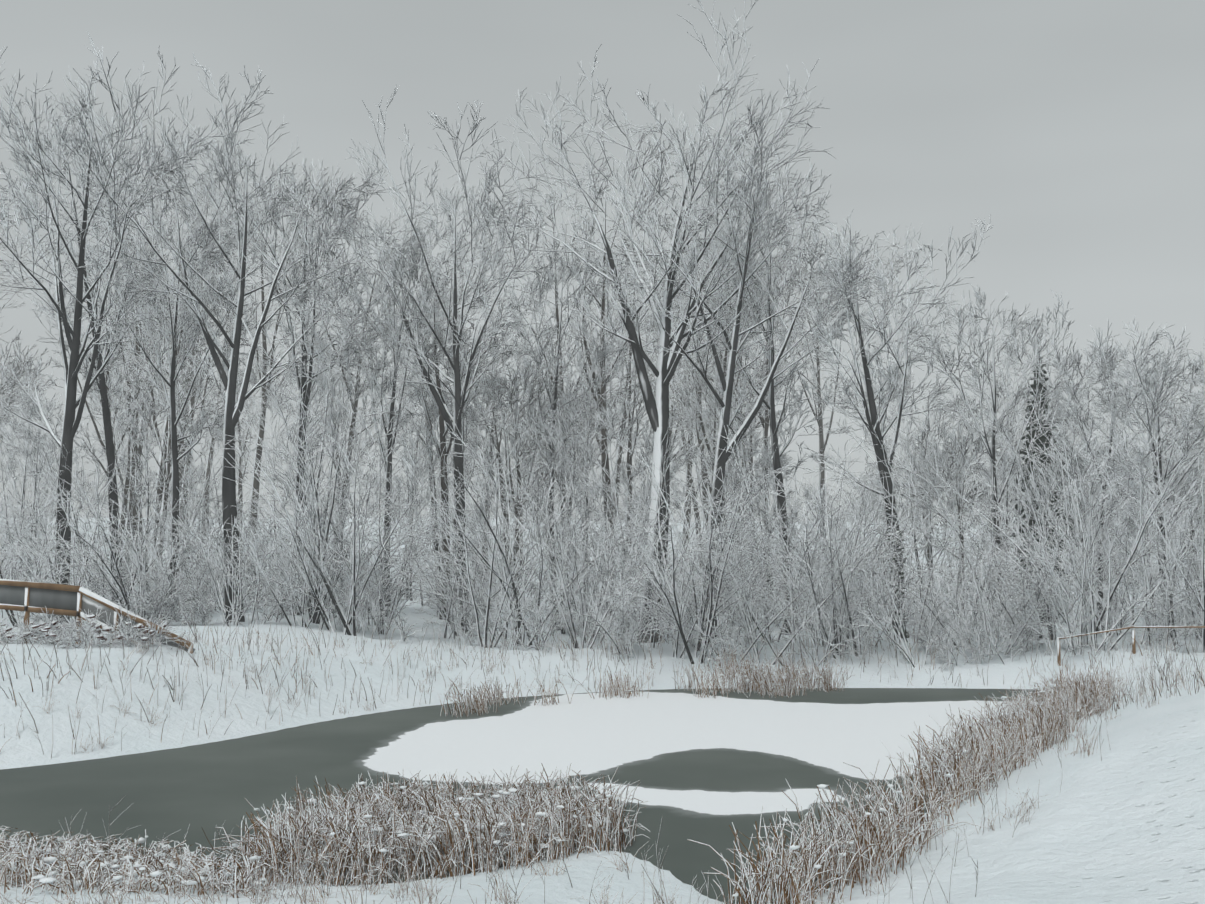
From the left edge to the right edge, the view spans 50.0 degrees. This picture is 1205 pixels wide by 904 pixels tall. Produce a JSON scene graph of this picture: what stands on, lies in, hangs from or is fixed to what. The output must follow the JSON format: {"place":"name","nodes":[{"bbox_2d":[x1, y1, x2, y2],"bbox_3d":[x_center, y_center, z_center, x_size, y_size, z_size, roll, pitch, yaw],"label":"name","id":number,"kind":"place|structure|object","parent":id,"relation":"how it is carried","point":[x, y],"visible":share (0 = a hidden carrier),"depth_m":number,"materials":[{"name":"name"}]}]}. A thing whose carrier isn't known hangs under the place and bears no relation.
{"place":"outdoors","nodes":[
{"label":"outdoors","id":0,"kind":"place"},
{"bbox_2d":[0,688,1047,903],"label":"pond water","id":1,"kind":"structure","parent":0,"point":[709,770],"depth_m":24.88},
{"bbox_2d":[210,763,648,886],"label":"reeds","id":2,"kind":"object","parent":1,"relation":"in","point":[555,823],"visible":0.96,"depth_m":16.57,"materials":[{"name":"beige plant"}]},
{"bbox_2d":[232,775,627,857],"bbox_3d":[-2.070,4.875,17.617,4.850,0.824,4.413,0,-5,2],"label":"clump","id":3,"kind":"object","parent":2,"relation":"on","point":[512,790],"depth_m":16.88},
{"bbox_2d":[438,669,651,716],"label":"reeds","id":4,"kind":"object","parent":1,"relation":"in","point":[477,703],"visible":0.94,"depth_m":35.71,"materials":[{"name":"beige plant"}]},
{"bbox_2d":[453,671,650,700],"bbox_3d":[-1.566,6.550,36.381,2.379,0.567,8.410,-5,-7,44],"label":"clump","id":5,"kind":"object","parent":4,"relation":"on","point":[488,680],"depth_m":35.88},
{"bbox_2d":[672,646,855,697],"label":"reeds","id":6,"kind":"object","parent":1,"relation":"in","point":[825,680],"visible":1,"depth_m":39.18,"materials":[{"name":"plant"}]},
{"bbox_2d":[674,654,843,685],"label":"snow clumps","id":7,"kind":"object","parent":6,"relation":"attached to","point":[748,680],"depth_m":39.44,"materials":[{"name":"white snow"}]},
{"bbox_2d":[0,516,1204,903],"bbox_3d":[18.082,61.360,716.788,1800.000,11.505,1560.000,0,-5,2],"label":"snow ground","id":8,"kind":"structure","parent":0,"point":[1120,818],"depth_m":27.17,"materials":[{"name":"white snow"}]},
{"bbox_2d":[0,579,192,653],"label":"wooden railing","id":9,"kind":"object","parent":8,"relation":"on","point":[26,608],"visible":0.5,"depth_m":32.76,"materials":[{"name":"brown wood"}]},
{"bbox_2d":[0,585,194,652],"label":"railing panel","id":10,"kind":"object","parent":9,"relation":"attached to","point":[47,598],"visible":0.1,"depth_m":32.83,"materials":[{"name":"metal"}]},
{"bbox_2d":[0,601,195,652],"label":"railing shrub","id":11,"kind":"object","parent":8,"relation":"on","point":[65,633],"depth_m":32.02,"materials":[{"name":"grey plant"}]},
{"bbox_2d":[0,31,230,620],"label":"tree","id":12,"kind":"object","parent":8,"relation":"on","point":[71,422],"visible":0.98,"depth_m":46.88,"materials":[{"name":"grey plant"}]},
{"bbox_2d":[0,76,253,605],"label":"tree","id":13,"kind":"object","parent":8,"relation":"on","point":[106,410],"visible":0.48,"depth_m":52.59,"materials":[{"name":"grey plant"}]},
{"bbox_2d":[0,826,286,899],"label":"reeds","id":14,"kind":"object","parent":8,"relation":"on","point":[23,866],"visible":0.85,"depth_m":14.53,"materials":[{"name":"beige plant"}]},
{"bbox_2d":[0,835,265,895],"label":"clump","id":15,"kind":"object","parent":14,"relation":"on","point":[41,878],"depth_m":14.40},
{"bbox_2d":[59,183,343,619],"bbox_3d":[-16.930,-1.723,51.209,10.771,17.662,8.638,-4,-6,39],"label":"tree","id":16,"kind":"object","parent":8,"relation":"on","point":[175,458],"visible":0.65,"depth_m":51.04,"materials":[{"name":"grey plant"}]},
{"bbox_2d":[13,46,439,622],"bbox_3d":[-14.239,-3.884,50.097,16.553,21.694,10.917,3,-6,-31],"label":"tree","id":17,"kind":"object","parent":8,"relation":"on","point":[232,413],"visible":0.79,"depth_m":48.79,"materials":[{"name":"grey plant"}]},
{"bbox_2d":[180,119,426,614],"bbox_3d":[-12.452,-3.337,53.430,8.179,21.081,11.205,5,-7,-44],"label":"tree","id":18,"kind":"object","parent":8,"relation":"on","point":[308,390],"visible":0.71,"depth_m":53.58,"materials":[{"name":"grey plant"}]},
{"bbox_2d":[306,213,511,616],"bbox_3d":[-9.316,-1.312,56.921,9.440,17.892,8.107,-4,-7,41],"label":"tree","id":19,"kind":"object","parent":8,"relation":"on","point":[389,416],"visible":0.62,"depth_m":55.73,"materials":[{"name":"grey plant"}]},
{"bbox_2d":[0,843,867,903],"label":"grass tufts","id":20,"kind":"object","parent":8,"relation":"on","point":[289,887],"visible":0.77,"depth_m":13.51,"materials":[{"name":"plant"}]},
{"bbox_2d":[310,85,562,632],"bbox_3d":[-7.209,-3.244,52.484,11.085,21.956,12.435,0,-5,2],"label":"tree","id":21,"kind":"object","parent":8,"relation":"on","point":[460,398],"visible":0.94,"depth_m":52.27,"materials":[{"name":"grey plant"}]},
{"bbox_2d":[40,809,961,903],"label":"weeds","id":22,"kind":"object","parent":8,"relation":"on","point":[298,883],"visible":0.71,"depth_m":13.53,"materials":[{"name":"brown plant"}]},
{"bbox_2d":[0,160,1105,610],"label":"trees","id":23,"kind":"object","parent":8,"relation":"on","point":[18,372],"visible":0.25,"depth_m":81.59,"materials":[{"name":"grey plant"}]},
{"bbox_2d":[477,231,646,630],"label":"tree","id":24,"kind":"object","parent":8,"relation":"on","point":[541,291],"visible":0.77,"depth_m":57.12,"materials":[{"name":"grey plant"}]},
{"bbox_2d":[0,600,1170,903],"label":"bank weeds","id":25,"kind":"object","parent":8,"relation":"on","point":[1152,674],"visible":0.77,"depth_m":15.71,"materials":[{"name":"brown plant"}]},
{"bbox_2d":[0,118,1183,630],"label":"trees","id":26,"kind":"object","parent":8,"relation":"on","point":[522,448],"visible":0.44,"depth_m":64.77,"materials":[{"name":"grey plant"}]},
{"bbox_2d":[11,615,1181,903],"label":"bank grass tufts","id":27,"kind":"object","parent":8,"relation":"on","point":[1023,817],"visible":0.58,"depth_m":17.33,"materials":[{"name":"beige plant"}]},
{"bbox_2d":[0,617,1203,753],"bbox_3d":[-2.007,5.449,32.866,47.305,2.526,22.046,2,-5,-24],"label":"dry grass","id":28,"kind":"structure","parent":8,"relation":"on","point":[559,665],"depth_m":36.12,"materials":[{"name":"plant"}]},
{"bbox_2d":[0,611,1204,757],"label":"grass","id":29,"kind":"structure","parent":8,"relation":"on","point":[248,642],"depth_m":35.63,"materials":[{"name":"grey plant"}]},
{"bbox_2d":[0,372,1204,665],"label":"shrubs","id":30,"kind":"object","parent":8,"relation":"on","point":[684,584],"visible":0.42,"depth_m":44.45,"materials":[{"name":"grey plant"}]},
{"bbox_2d":[0,385,1204,670],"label":"shrubs","id":31,"kind":"object","parent":8,"relation":"on","point":[536,627],"visible":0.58,"depth_m":43.63,"materials":[{"name":"grey plant"}]},
{"bbox_2d":[0,384,1204,670],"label":"shrubs","id":32,"kind":"object","parent":8,"relation":"on","point":[750,630],"visible":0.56,"depth_m":44.64,"materials":[{"name":"grey plant"}]},
{"bbox_2d":[0,301,1204,645],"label":"young trees","id":33,"kind":"object","parent":8,"relation":"on","point":[28,437],"visible":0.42,"depth_m":59.31,"materials":[{"name":"grey plant"}]},
{"bbox_2d":[0,324,1204,625],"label":"young trees","id":34,"kind":"object","parent":8,"relation":"on","point":[606,416],"visible":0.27,"depth_m":58.30,"materials":[{"name":"grey plant"}]},
{"bbox_2d":[17,140,1204,622],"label":"trees","id":35,"kind":"object","parent":8,"relation":"on","point":[683,384],"visible":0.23,"depth_m":85.50,"materials":[{"name":"grey plant"}]},
{"bbox_2d":[25,160,1204,615],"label":"trees","id":36,"kind":"object","parent":8,"relation":"on","point":[581,390],"visible":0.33,"depth_m":79.71,"materials":[{"name":"grey plant"}]},
{"bbox_2d":[448,0,834,642],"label":"tree","id":37,"kind":"object","parent":8,"relation":"on","point":[657,408],"visible":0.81,"depth_m":50.80,"materials":[{"name":"grey plant"}]},
{"bbox_2d":[104,159,1204,612],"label":"trees","id":38,"kind":"object","parent":8,"relation":"on","point":[138,381],"visible":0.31,"depth_m":93.16,"materials":[{"name":"grey plant"}]},
{"bbox_2d":[547,65,883,638],"bbox_3d":[4.449,-3.287,48.974,10.313,21.583,15.474,-5,-7,45],"label":"tree","id":39,"kind":"object","parent":8,"relation":"on","point":[727,386],"visible":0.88,"depth_m":49.52,"materials":[{"name":"grey plant"}]},
{"bbox_2d":[683,143,845,634],"bbox_3d":[6.869,-2.308,53.726,7.246,20.688,8.649,0,-5,2],"label":"tree","id":40,"kind":"object","parent":8,"relation":"on","point":[774,426],"visible":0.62,"depth_m":53.94,"materials":[{"name":"grey plant"}]},
{"bbox_2d":[761,208,992,637],"bbox_3d":[10.780,-0.851,50.898,8.820,17.117,9.322,0,-5,2],"label":"tree","id":41,"kind":"object","parent":8,"relation":"on","point":[870,392],"visible":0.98,"depth_m":49.67,"materials":[{"name":"grey plant"}]},
{"bbox_2d":[884,526,909,637],"bbox_3d":[11.166,4.966,49.113,0.983,4.345,0.868,0,-5,2],"label":"ivy on trunk","id":42,"kind":"object","parent":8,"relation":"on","point":[902,572],"visible":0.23,"depth_m":48.93,"materials":[{"name":"plant"}]},
{"bbox_2d":[687,656,1130,903],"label":"reeds","id":43,"kind":"object","parent":8,"relation":"on","point":[990,753],"visible":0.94,"depth_m":17.75,"materials":[{"name":"beige plant"}]},
{"bbox_2d":[732,672,1125,896],"bbox_3d":[8.132,5.452,25.670,2.121,0.992,28.024,-3,-6,27],"label":"clump","id":44,"kind":"object","parent":43,"relation":"on","point":[821,786],"depth_m":17.75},
{"bbox_2d":[885,283,1088,626],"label":"tree","id":45,"kind":"object","parent":8,"relation":"on","point":[992,453],"visible":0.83,"depth_m":53.91,"materials":[{"name":"grey plant"}]},
{"bbox_2d":[1002,350,1080,619],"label":"conifer","id":46,"kind":"object","parent":8,"relation":"on","point":[1042,438],"depth_m":64.75,"materials":[{"name":"grey plant"}]},
{"bbox_2d":[1017,320,1199,630],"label":"tree","id":47,"kind":"object","parent":8,"relation":"on","point":[1111,353],"visible":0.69,"depth_m":54.96,"materials":[{"name":"grey plant"}]},
{"bbox_2d":[1057,625,1204,665],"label":"rail fence","id":48,"kind":"object","parent":8,"relation":"on","point":[1132,627],"visible":0.81,"depth_m":41.59,"materials":[{"name":"brown wood"}]},
{"bbox_2d":[1081,316,1204,637],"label":"tree","id":49,"kind":"object","parent":8,"relation":"on","point":[1145,382],"visible":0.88,"depth_m":50.84,"materials":[{"name":"grey plant"}]},
{"bbox_2d":[1154,338,1204,485],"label":"tree","id":50,"kind":"object","parent":8,"relation":"on","point":[1192,380],"visible":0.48,"depth_m":54.16,"materials":[{"name":"grey plant"}]},
{"bbox_2d":[0,0,1204,522],"label":"sky","id":51,"kind":"structure","parent":0,"point":[1075,129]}
]}

